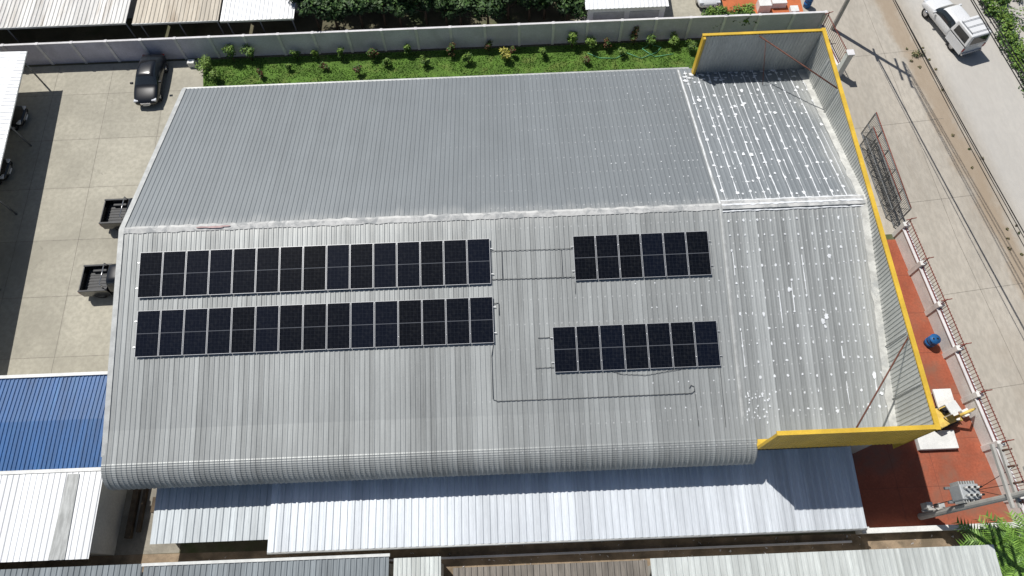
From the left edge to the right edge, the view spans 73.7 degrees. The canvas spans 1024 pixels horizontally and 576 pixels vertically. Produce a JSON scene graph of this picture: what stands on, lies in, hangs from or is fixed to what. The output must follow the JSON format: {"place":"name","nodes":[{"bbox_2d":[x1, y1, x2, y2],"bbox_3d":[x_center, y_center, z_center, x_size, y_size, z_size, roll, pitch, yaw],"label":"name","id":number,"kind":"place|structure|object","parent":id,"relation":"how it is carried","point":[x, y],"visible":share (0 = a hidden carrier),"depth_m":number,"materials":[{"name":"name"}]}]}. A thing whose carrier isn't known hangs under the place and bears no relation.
{"place":"outdoors","nodes":[
{"label":"outdoors","id":0,"kind":"place"},
{"bbox_2d":[0,60,202,374],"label":"yard pavement","id":1,"kind":"structure","parent":0,"point":[40,271],"depth_m":45.33,"materials":[{"name":"concrete"}]},
{"bbox_2d":[0,158,12,183],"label":"parked car","id":2,"kind":"object","parent":1,"relation":"on","point":[6,168],"visible":0.94,"depth_m":45.57,"materials":[{"name":"black paint"}]},
{"bbox_2d":[10,105,28,130],"bbox_3d":[-36.055,-11.982,47.386,4.340,1.454,2.220,-2,65,0],"label":"parked car","id":3,"kind":"object","parent":1,"relation":"on","point":[20,116],"visible":0.6,"depth_m":47.39,"materials":[{"name":"black paint"}]},
{"bbox_2d":[0,51,44,290],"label":"carport","id":4,"kind":"object","parent":1,"relation":"on","point":[12,65],"visible":1,"depth_m":45.84,"materials":[{"name":"white metal"}]},
{"bbox_2d":[77,263,115,297],"bbox_3d":[-23.696,-0.615,41.710,5.296,1.718,2.340,-3,65,0],"label":"parked pickup truck","id":5,"kind":"object","parent":1,"relation":"on","point":[98,280],"visible":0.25,"depth_m":41.67,"materials":[{"name":"black paint"}]},
{"bbox_2d":[98,196,132,230],"bbox_3d":[-23.619,-4.878,43.694,5.296,1.718,2.340,-2,65,0],"label":"parked pickup truck","id":6,"kind":"object","parent":1,"relation":"on","point":[114,211],"visible":0.2,"depth_m":43.82,"materials":[{"name":"black paint"}]},
{"bbox_2d":[130,54,168,105],"bbox_3d":[-25.813,-14.928,48.565,2.220,1.454,4.340,-3,65,0],"label":"parked car","id":7,"kind":"object","parent":1,"relation":"on","point":[152,70],"visible":1,"depth_m":47.96,"materials":[{"name":"black paint"}]},
{"bbox_2d":[114,488,180,554],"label":"side pavement","id":8,"kind":"structure","parent":0,"point":[138,543],"depth_m":36.13,"materials":[{"name":"concrete"}]},
{"bbox_2d":[124,488,155,538],"bbox_3d":[-19.489,11.790,36.467,1.900,0.590,2.900,-2,65,0],"label":"stored timber","id":9,"kind":"object","parent":8,"relation":"on","point":[132,515],"visible":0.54,"depth_m":36.43,"materials":[{"name":"brown wood"}]},
{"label":"walls","id":10,"kind":"object","parent":8,"relation":"on","visible":0},
{"bbox_2d":[0,375,106,470],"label":"roof","id":11,"kind":"structure","parent":10,"relation":"on","point":[51,422],"depth_m":35.66,"materials":[{"name":"blue metal"}]},
{"bbox_2d":[0,371,107,474],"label":"roof edge flashing","id":12,"kind":"object","parent":10,"relation":"on","point":[45,471],"visible":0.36,"depth_m":34.72,"materials":[{"name":"white paint"}]},
{"bbox_2d":[150,484,271,543],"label":"annex roof","id":13,"kind":"structure","parent":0,"point":[211,513],"depth_m":34.72,"materials":[{"name":"metal"}]},
{"bbox_2d":[101,209,757,489],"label":"roof","id":14,"kind":"structure","parent":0,"point":[326,415],"depth_m":33.69,"materials":[{"name":"metal"}]},
{"bbox_2d":[101,88,185,456],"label":"verge trim","id":15,"kind":"structure","parent":14,"relation":"on","point":[116,300],"depth_m":34.86,"materials":[{"name":"metal"}]},
{"bbox_2d":[136,238,492,297],"bbox_3d":[-10.065,-1.019,34.815,18.210,0.598,2.310,-2,65,0],"label":"solar panel array","id":16,"kind":"object","parent":14,"relation":"on","point":[352,262],"visible":1,"depth_m":34.80,"materials":[{"name":"glass"}]},
{"bbox_2d":[133,297,496,356],"bbox_3d":[-9.884,1.944,34.211,18.190,0.592,2.280,-2,65,0],"label":"solar panel array","id":17,"kind":"object","parent":14,"relation":"on","point":[433,319],"visible":1,"depth_m":34.20,"materials":[{"name":"glass"}]},
{"bbox_2d":[124,203,721,233],"bbox_3d":[-4.751,-3.628,35.420,31.300,0.076,0.487,-2,65,0],"label":"ridge cap","id":18,"kind":"object","parent":14,"relation":"on","point":[441,217],"visible":1,"depth_m":35.39,"materials":[{"name":"metal"}]},
{"bbox_2d":[491,248,725,425],"bbox_3d":[4.574,2.430,34.071,11.279,2.197,9.066,-2,65,0],"label":"roof conduit","id":19,"kind":"object","parent":14,"relation":"on","point":[549,337],"visible":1,"depth_m":33.68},
{"bbox_2d":[550,321,721,371],"bbox_3d":[6.157,2.897,33.885,8.470,0.571,2.200,-2,65,0],"label":"solar panel array","id":20,"kind":"object","parent":14,"relation":"on","point":[637,347],"visible":1,"depth_m":33.87,"materials":[{"name":"glass"}]},
{"bbox_2d":[570,231,712,279],"bbox_3d":[6.613,-1.660,34.808,7.190,0.585,2.260,-2,65,0],"label":"solar panel array","id":21,"kind":"object","parent":14,"relation":"on","point":[651,258],"visible":1,"depth_m":34.79,"materials":[{"name":"glass"}]},
{"bbox_2d":[203,40,700,86],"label":"lawn ground","id":22,"kind":"structure","parent":0,"point":[429,69],"depth_m":49.57,"materials":[{"name":"green plant"}]},
{"bbox_2d":[194,54,211,75],"bbox_3d":[-22.052,-15.961,48.974,1.293,1.489,1.447,-37,70,-15],"label":"garden shrub","id":23,"kind":"object","parent":22,"relation":"on","point":[206,65],"visible":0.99,"depth_m":48.74,"materials":[{"name":"green plant"}]},
{"bbox_2d":[221,43,235,60],"bbox_3d":[-20.388,-16.938,49.325,1.065,1.605,0.925,-2,65,0],"label":"garden shrub","id":24,"kind":"object","parent":22,"relation":"on","point":[229,49],"visible":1,"depth_m":48.97,"materials":[{"name":"green plant"}]},
{"bbox_2d":[239,43,253,60],"bbox_3d":[-18.965,-16.955,49.415,1.107,1.415,1.127,36,71,16],"label":"garden shrub","id":25,"kind":"object","parent":22,"relation":"on","point":[249,51],"visible":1,"depth_m":48.98,"materials":[{"name":"green plant"}]},
{"bbox_2d":[566,31,577,47],"bbox_3d":[4.367,-17.945,49.456,0.901,1.375,0.921,-2,65,0],"label":"garden shrub","id":26,"kind":"object","parent":22,"relation":"on","point":[572,36],"visible":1,"depth_m":49.12,"materials":[{"name":"green plant"}]},
{"bbox_2d":[125,68,856,227],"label":"roof","id":27,"kind":"structure","parent":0,"point":[412,147],"depth_m":38.74,"materials":[{"name":"metal"}]},
{"bbox_2d":[184,67,688,88],"bbox_3d":[-4.789,-13.212,43.112,31.900,0.140,0.120,-2,65,0],"label":"eave gutter","id":28,"kind":"object","parent":27,"relation":"attached to","point":[437,77],"visible":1,"depth_m":43.05,"materials":[{"name":"metal"}]},
{"bbox_2d":[691,36,705,74],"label":"parapet far end","id":29,"kind":"structure","parent":27,"relation":"on","point":[698,54],"depth_m":41.13,"materials":[{"name":"yellow paint"}]},
{"bbox_2d":[677,69,744,424],"bbox_3d":[10.823,-4.104,36.868,0.160,2.823,22.600,-2,65,0],"label":"roof section joint","id":30,"kind":"object","parent":27,"relation":"on","point":[731,313],"visible":1,"depth_m":34.67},
{"bbox_2d":[611,69,886,423],"bbox_3d":[11.487,-4.085,36.833,14.357,2.770,22.513,-2,65,0],"label":"roof sealant","id":31,"kind":"object","parent":27,"relation":"on","point":[778,193],"visible":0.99,"depth_m":37.48,"materials":[{"name":"paint"}]},
{"bbox_2d":[799,68,899,425],"bbox_3d":[18.203,-3.821,36.460,0.455,3.080,23.009,-1,65,0],"label":"parapet base flashing","id":32,"kind":"object","parent":31,"relation":"on","point":[879,314],"visible":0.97,"depth_m":34.78,"materials":[{"name":"metal"}]},
{"bbox_2d":[803,33,933,425],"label":"parapet side","id":33,"kind":"structure","parent":32,"relation":"attached to","point":[912,406],"depth_m":33.62,"materials":[{"name":"metal"}]},
{"bbox_2d":[821,28,940,429],"bbox_3d":[18.502,-4.505,35.031,0.220,0.074,23.693,-1,65,0],"label":"parapet cap","id":34,"kind":"object","parent":33,"relation":"on","point":[936,423],"visible":1,"depth_m":33.95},
{"bbox_2d":[825,44,935,448],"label":"parapet side","id":35,"kind":"structure","parent":32,"relation":"attached to","point":[896,445],"depth_m":33.46,"materials":[{"name":"yellow paint"}]},
{"bbox_2d":[695,32,821,72],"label":"parapet","id":36,"kind":"structure","parent":27,"relation":"on","point":[737,53],"depth_m":41.25,"materials":[{"name":"metal"}]},
{"bbox_2d":[702,29,821,36],"bbox_3d":[14.655,-14.956,39.975,6.997,0.065,0.180,-2,65,0],"label":"parapet cap","id":37,"kind":"object","parent":36,"relation":"on","point":[761,32],"visible":1,"depth_m":39.94,"materials":[{"name":"yellow paint"}]},
{"bbox_2d":[759,36,908,427],"bbox_3d":[16.718,-3.836,36.261,3.776,2.580,23.178,-2,65,0],"label":"corner brace","id":38,"kind":"object","parent":27,"relation":"on","point":[883,380],"visible":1,"depth_m":31.87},
{"bbox_2d":[0,0,1017,554],"bbox_3d":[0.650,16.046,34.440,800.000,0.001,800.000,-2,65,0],"label":"ground","id":39,"kind":"structure","parent":0,"point":[374,20],"depth_m":51.35,"materials":[{"name":"concrete"}]},
{"bbox_2d":[0,0,136,42],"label":"open shed","id":40,"kind":"structure","parent":39,"relation":"on","point":[21,14],"depth_m":48.48,"materials":[{"name":"grey metal"}]},
{"bbox_2d":[0,564,142,575],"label":"neighbour shed","id":41,"kind":"structure","parent":39,"relation":"on","point":[121,570],"depth_m":33.16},
{"bbox_2d":[89,480,126,555],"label":"walls","id":42,"kind":"structure","parent":39,"relation":"on","point":[107,521],"depth_m":35.34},
{"bbox_2d":[0,471,101,561],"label":"roof","id":43,"kind":"structure","parent":42,"relation":"on","point":[30,504],"depth_m":33.88,"materials":[{"name":"white metal"}]},
{"bbox_2d":[48,474,78,559],"bbox_3d":[-22.161,11.289,33.813,0.800,0.245,4.040,-2,65,0],"label":"skylight sheet","id":44,"kind":"object","parent":43,"relation":"on","point":[60,540],"visible":1,"depth_m":33.73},
{"bbox_2d":[132,0,224,37],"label":"open shed","id":45,"kind":"structure","parent":39,"relation":"on","point":[152,12],"depth_m":48.63,"materials":[{"name":"grey metal"}]},
{"bbox_2d":[220,0,299,34],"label":"open shed","id":46,"kind":"structure","parent":39,"relation":"on","point":[234,11],"depth_m":48.41,"materials":[{"name":"white metal"}]},
{"bbox_2d":[141,553,393,575],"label":"neighbour shed","id":47,"kind":"structure","parent":39,"relation":"on","point":[362,565],"depth_m":33.05,"materials":[{"name":"metal"}]},
{"bbox_2d":[289,0,331,30],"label":"orchard tree","id":48,"kind":"object","parent":39,"relation":"on","point":[306,6],"visible":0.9,"depth_m":48.22,"materials":[{"name":"green plant"}]},
{"bbox_2d":[314,0,350,30],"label":"orchard tree","id":49,"kind":"object","parent":39,"relation":"on","point":[325,10],"visible":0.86,"depth_m":48.53,"materials":[{"name":"green plant"}]},
{"bbox_2d":[334,0,378,27],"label":"orchard tree","id":50,"kind":"object","parent":39,"relation":"on","point":[359,7],"visible":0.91,"depth_m":48.33,"materials":[{"name":"green plant"}]},
{"bbox_2d":[366,0,391,25],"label":"orchard tree","id":51,"kind":"object","parent":39,"relation":"on","point":[379,6],"visible":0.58,"depth_m":48.87,"materials":[{"name":"green plant"}]},
{"bbox_2d":[382,0,417,27],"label":"orchard tree","id":52,"kind":"object","parent":39,"relation":"on","point":[397,8],"visible":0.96,"depth_m":48.34,"materials":[{"name":"green plant"}]},
{"bbox_2d":[0,13,823,64],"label":"boundary wall","id":53,"kind":"structure","parent":39,"relation":"on","point":[326,43],"depth_m":49.30,"materials":[{"name":"paint"}]},
{"bbox_2d":[0,11,824,45],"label":"coping","id":54,"kind":"object","parent":53,"relation":"on","point":[418,28],"visible":1,"depth_m":48.49,"materials":[{"name":"concrete"}]},
{"bbox_2d":[0,10,827,64],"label":"posts","id":55,"kind":"object","parent":39,"relation":"on","point":[382,38],"visible":0.81,"depth_m":49.08,"materials":[{"name":"concrete"}]},
{"bbox_2d":[393,556,443,575],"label":"neighbour shed","id":56,"kind":"structure","parent":39,"relation":"on","point":[423,566],"depth_m":33.18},
{"bbox_2d":[402,0,440,24],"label":"orchard tree","id":57,"kind":"object","parent":39,"relation":"on","point":[426,5],"visible":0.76,"depth_m":48.90,"materials":[{"name":"green plant"}]},
{"bbox_2d":[432,0,453,25],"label":"orchard tree","id":58,"kind":"object","parent":39,"relation":"on","point":[441,5],"visible":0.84,"depth_m":48.59,"materials":[{"name":"green plant"}]},
{"bbox_2d":[441,0,474,25],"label":"orchard tree","id":59,"kind":"object","parent":39,"relation":"on","point":[460,8],"visible":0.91,"depth_m":48.80,"materials":[{"name":"green plant"}]},
{"bbox_2d":[469,0,499,24],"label":"orchard tree","id":60,"kind":"object","parent":39,"relation":"on","point":[481,8],"visible":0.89,"depth_m":48.43,"materials":[{"name":"green plant"}]},
{"bbox_2d":[488,0,524,19],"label":"orchard tree","id":61,"kind":"object","parent":39,"relation":"on","point":[502,4],"visible":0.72,"depth_m":49.07,"materials":[{"name":"green plant"}]},
{"bbox_2d":[0,530,1019,575],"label":"soil strip","id":62,"kind":"object","parent":39,"relation":"on","point":[897,540],"visible":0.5,"depth_m":35.53,"materials":[{"name":"soil"}]},
{"bbox_2d":[389,540,851,561],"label":"soil curb","id":63,"kind":"structure","parent":62,"relation":"on","point":[637,550],"depth_m":35.23,"materials":[{"name":"concrete"}]},
{"bbox_2d":[951,513,1023,575],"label":"palm plant","id":64,"kind":"object","parent":62,"relation":"on","point":[998,541],"visible":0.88,"depth_m":33.17,"materials":[{"name":"green plant"}]},
{"bbox_2d":[967,510,1023,572],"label":"palm plant","id":65,"kind":"object","parent":62,"relation":"on","point":[1019,527],"visible":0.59,"depth_m":33.45,"materials":[{"name":"green plant"}]},
{"bbox_2d":[986,533,1023,575],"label":"palm plant","id":66,"kind":"object","parent":62,"relation":"on","point":[1019,568],"visible":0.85,"depth_m":32.62,"materials":[{"name":"green plant"}]},
{"bbox_2d":[0,0,1023,520],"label":"pavement joints","id":67,"kind":"object","parent":39,"relation":"on","point":[180,90],"visible":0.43,"depth_m":43.90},
{"bbox_2d":[515,0,552,21],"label":"orchard tree","id":68,"kind":"object","parent":39,"relation":"on","point":[525,5],"visible":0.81,"depth_m":49.24,"materials":[{"name":"green plant"}]},
{"bbox_2d":[528,0,557,19],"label":"orchard tree","id":69,"kind":"object","parent":39,"relation":"on","point":[539,7],"visible":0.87,"depth_m":48.94,"materials":[{"name":"green plant"}]},
{"bbox_2d":[453,560,648,575],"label":"neighbour shed","id":70,"kind":"structure","parent":39,"relation":"on","point":[628,568],"depth_m":32.95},
{"bbox_2d":[552,0,587,20],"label":"orchard tree","id":71,"kind":"object","parent":39,"relation":"on","point":[566,7],"visible":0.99,"depth_m":48.59,"materials":[{"name":"green plant"}]},
{"bbox_2d":[730,3,751,25],"bbox_3d":[16.444,-19.393,49.425,1.601,2.238,1.596,-2,65,0],"label":"wall climber plant","id":72,"kind":"object","parent":39,"relation":"on","point":[740,8],"depth_m":48.80,"materials":[{"name":"green plant"}]},
{"bbox_2d":[758,445,870,453],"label":"walls","id":73,"kind":"structure","parent":39,"relation":"on","point":[855,448],"depth_m":35.53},
{"bbox_2d":[648,545,1001,575],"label":"neighbour shed","id":74,"kind":"structure","parent":39,"relation":"on","point":[976,560],"depth_m":32.56,"materials":[{"name":"metal"}]},
{"bbox_2d":[855,522,1021,533],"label":"boundary wall","id":75,"kind":"structure","parent":39,"relation":"on","point":[911,529],"depth_m":34.96,"materials":[{"name":"white paint"}]},
{"bbox_2d":[267,446,866,552],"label":"annex roof","id":76,"kind":"structure","parent":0,"point":[801,489],"depth_m":34.49,"materials":[{"name":"metal"}]},
{"bbox_2d":[584,6,665,20],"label":"walls","id":77,"kind":"structure","parent":0,"point":[590,12],"depth_m":48.57,"materials":[{"name":"white paint"}]},
{"bbox_2d":[593,10,659,19],"bbox_3d":[8.178,-19.242,49.581,4.700,2.100,0.038,-2,65,0],"label":"garage door","id":78,"kind":"structure","parent":77,"relation":"attached to","point":[620,15],"depth_m":48.90,"materials":[{"name":"metal"}]},
{"bbox_2d":[574,0,721,20],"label":"neighbour pavement","id":79,"kind":"structure","parent":0,"point":[679,8],"depth_m":51.43,"materials":[{"name":"concrete"}]},
{"bbox_2d":[585,0,668,9],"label":"roof","id":80,"kind":"structure","parent":79,"relation":"on","point":[600,4],"depth_m":48.36,"materials":[{"name":"white metal"}]},
{"bbox_2d":[696,0,720,7],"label":"parked car","id":81,"kind":"object","parent":79,"relation":"on","point":[705,3],"visible":0.91,"depth_m":50.81,"materials":[{"name":"white paint"}]},
{"bbox_2d":[713,5,730,26],"bbox_3d":[14.892,-19.482,49.422,1.530,2.372,1.230,-21,66,-8],"label":"wall climber plant","id":82,"kind":"object","parent":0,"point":[720,10],"depth_m":48.68,"materials":[{"name":"green plant"}]},
{"bbox_2d":[743,3,755,22],"bbox_3d":[17.169,-19.564,49.470,1.365,2.274,1.491,-2,65,0],"label":"wall climber plant","id":83,"kind":"object","parent":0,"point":[749,10],"depth_m":48.63,"materials":[{"name":"green plant"}]},
{"bbox_2d":[722,0,802,13],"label":"orange pavement","id":84,"kind":"structure","parent":0,"point":[729,4],"depth_m":51.52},
{"bbox_2d":[755,0,798,12],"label":"stacked crates","id":85,"kind":"object","parent":84,"relation":"on","point":[764,6],"visible":0.92,"depth_m":50.92,"materials":[{"name":"white paint"}]},
{"bbox_2d":[732,204,888,438],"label":"roof","id":86,"kind":"structure","parent":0,"point":[826,398],"depth_m":34.21,"materials":[{"name":"metal"}]},
{"bbox_2d":[757,439,766,445],"bbox_3d":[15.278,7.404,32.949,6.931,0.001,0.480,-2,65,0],"label":"parapet wall","id":87,"kind":"structure","parent":86,"relation":"on","point":[759,441],"depth_m":33.01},
{"bbox_2d":[759,429,934,449],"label":"parapet","id":88,"kind":"structure","parent":87,"relation":"attached to","point":[842,439],"depth_m":31.45,"materials":[{"name":"yellow paint"}]},
{"bbox_2d":[776,425,935,435],"bbox_3d":[15.207,6.264,30.076,7.081,0.068,0.200,-2,65,0],"label":"parapet cap","id":89,"kind":"object","parent":88,"relation":"on","point":[857,430],"visible":1,"depth_m":30.04,"materials":[{"name":"yellow paint"}]},
{"bbox_2d":[721,195,865,209],"bbox_3d":[14.583,-4.427,35.460,7.400,0.125,0.500,-2,65,0],"label":"ridge cap","id":90,"kind":"object","parent":86,"relation":"on","point":[796,204],"visible":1,"depth_m":35.37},
{"bbox_2d":[721,195,863,211],"bbox_3d":[14.533,-4.430,35.424,7.300,0.112,0.764,-2,65,0],"label":"ridge sealant","id":91,"kind":"object","parent":90,"relation":"on","point":[751,203],"visible":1,"depth_m":35.38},
{"bbox_2d":[812,59,920,398],"bbox_3d":[18.359,-3.819,36.239,0.048,2.690,19.250,-1,65,0],"label":"parapet frame","id":92,"kind":"object","parent":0,"point":[905,331],"visible":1,"depth_m":33.29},
{"bbox_2d":[801,0,1023,490],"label":"concrete road","id":93,"kind":"structure","parent":0,"point":[980,223],"depth_m":44.09,"materials":[{"name":"concrete"}]},
{"bbox_2d":[818,11,846,66],"bbox_3d":[22.789,-17.421,48.414,0.574,2.176,3.942,-10,65,-4],"label":"boundary fence","id":94,"kind":"object","parent":93,"relation":"on","point":[837,61],"visible":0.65,"depth_m":48.31,"materials":[{"name":"metal"}]},
{"bbox_2d":[830,0,849,30],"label":"utility pole","id":95,"kind":"object","parent":93,"relation":"on","point":[840,12],"visible":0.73,"depth_m":49.03,"materials":[{"name":"concrete"}]},
{"bbox_2d":[837,49,854,76],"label":"gate pillar","id":96,"kind":"structure","parent":93,"relation":"on","point":[845,60],"depth_m":47.19,"materials":[{"name":"concrete"}]},
{"bbox_2d":[859,127,901,217],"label":"sliding gate","id":97,"kind":"structure","parent":93,"relation":"on","point":[877,168],"depth_m":43.69,"materials":[{"name":"grey metal"}]},
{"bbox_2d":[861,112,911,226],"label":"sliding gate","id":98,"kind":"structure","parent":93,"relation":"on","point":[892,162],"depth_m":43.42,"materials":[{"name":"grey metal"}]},
{"bbox_2d":[893,0,1023,245],"bbox_3d":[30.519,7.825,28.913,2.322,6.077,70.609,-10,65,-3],"label":"curb","id":99,"kind":"object","parent":93,"relation":"on","point":[933,71],"visible":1,"depth_m":37.78,"materials":[{"name":"concrete"}]},
{"bbox_2d":[906,47,1023,255],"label":"roadside weeds","id":100,"kind":"object","parent":93,"relation":"on","point":[916,53],"visible":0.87,"depth_m":48.69,"materials":[{"name":"green plant"}]},
{"bbox_2d":[852,239,1012,527],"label":"terracotta pavement","id":101,"kind":"structure","parent":0,"point":[914,469],"depth_m":36.93,"materials":[{"name":"tile"}]},
{"bbox_2d":[923,334,940,347],"bbox_3d":[24.344,3.071,39.574,0.618,0.840,0.618,-2,65,0],"label":"blue barrel","id":102,"kind":"object","parent":101,"relation":"on","point":[931,340],"visible":1,"depth_m":39.31,"materials":[{"name":"plastic"}]},
{"bbox_2d":[915,430,958,450],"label":"concrete plinth","id":103,"kind":"structure","parent":101,"relation":"on","point":[942,440],"depth_m":37.23,"materials":[{"name":"white paint"}]},
{"bbox_2d":[931,389,959,420],"bbox_3d":[24.186,6.568,38.180,1.000,0.420,1.800,-2,65,0],"label":"white sign board","id":104,"kind":"object","parent":101,"relation":"on","point":[942,397],"visible":0.57,"depth_m":38.17,"materials":[{"name":"paint"}]},
{"bbox_2d":[935,400,975,431],"bbox_3d":[24.071,6.796,37.325,2.400,1.780,1.200,-21,66,-8],"label":"mini excavator","id":105,"kind":"object","parent":101,"relation":"on","point":[946,416],"visible":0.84,"depth_m":37.03,"materials":[{"name":"metal"}]},
{"bbox_2d":[892,217,1023,539],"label":"boundary fence","id":106,"kind":"object","parent":101,"relation":"on","point":[971,395],"visible":0.9,"depth_m":38.70,"materials":[{"name":"white paint"}]},
{"bbox_2d":[917,444,1023,519],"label":"transformer pole","id":107,"kind":"object","parent":101,"relation":"on","point":[966,495],"visible":1,"depth_m":31.78,"materials":[{"name":"concrete"}]},
{"bbox_2d":[905,0,1023,246],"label":"road","id":108,"kind":"structure","parent":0,"point":[985,94],"depth_m":47.51,"materials":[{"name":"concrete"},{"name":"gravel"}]},
{"bbox_2d":[921,0,991,55],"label":"parked canopy pickup truck","id":109,"kind":"object","parent":108,"relation":"on","point":[963,31],"visible":1,"depth_m":48.52,"materials":[{"name":"white paint"}]},
{"bbox_2d":[979,0,1023,96],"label":"roadside vegetation","id":110,"kind":"object","parent":108,"relation":"on","point":[1005,14],"visible":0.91,"depth_m":49.48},
{"bbox_3d":[-0.290,11.125,35.702,35.320,1.900,3.650,-2,65,0],"label":"annex","id":111,"kind":"object","parent":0,"visible":0},
{"bbox_2d":[267,528,866,554],"bbox_3d":[2.737,12.603,33.963,29.850,0.120,0.120,-2,65,0],"label":"gutter","id":112,"kind":"object","parent":111,"relation":"attached to","point":[566,541],"visible":1,"depth_m":33.91,"materials":[{"name":"metal"}]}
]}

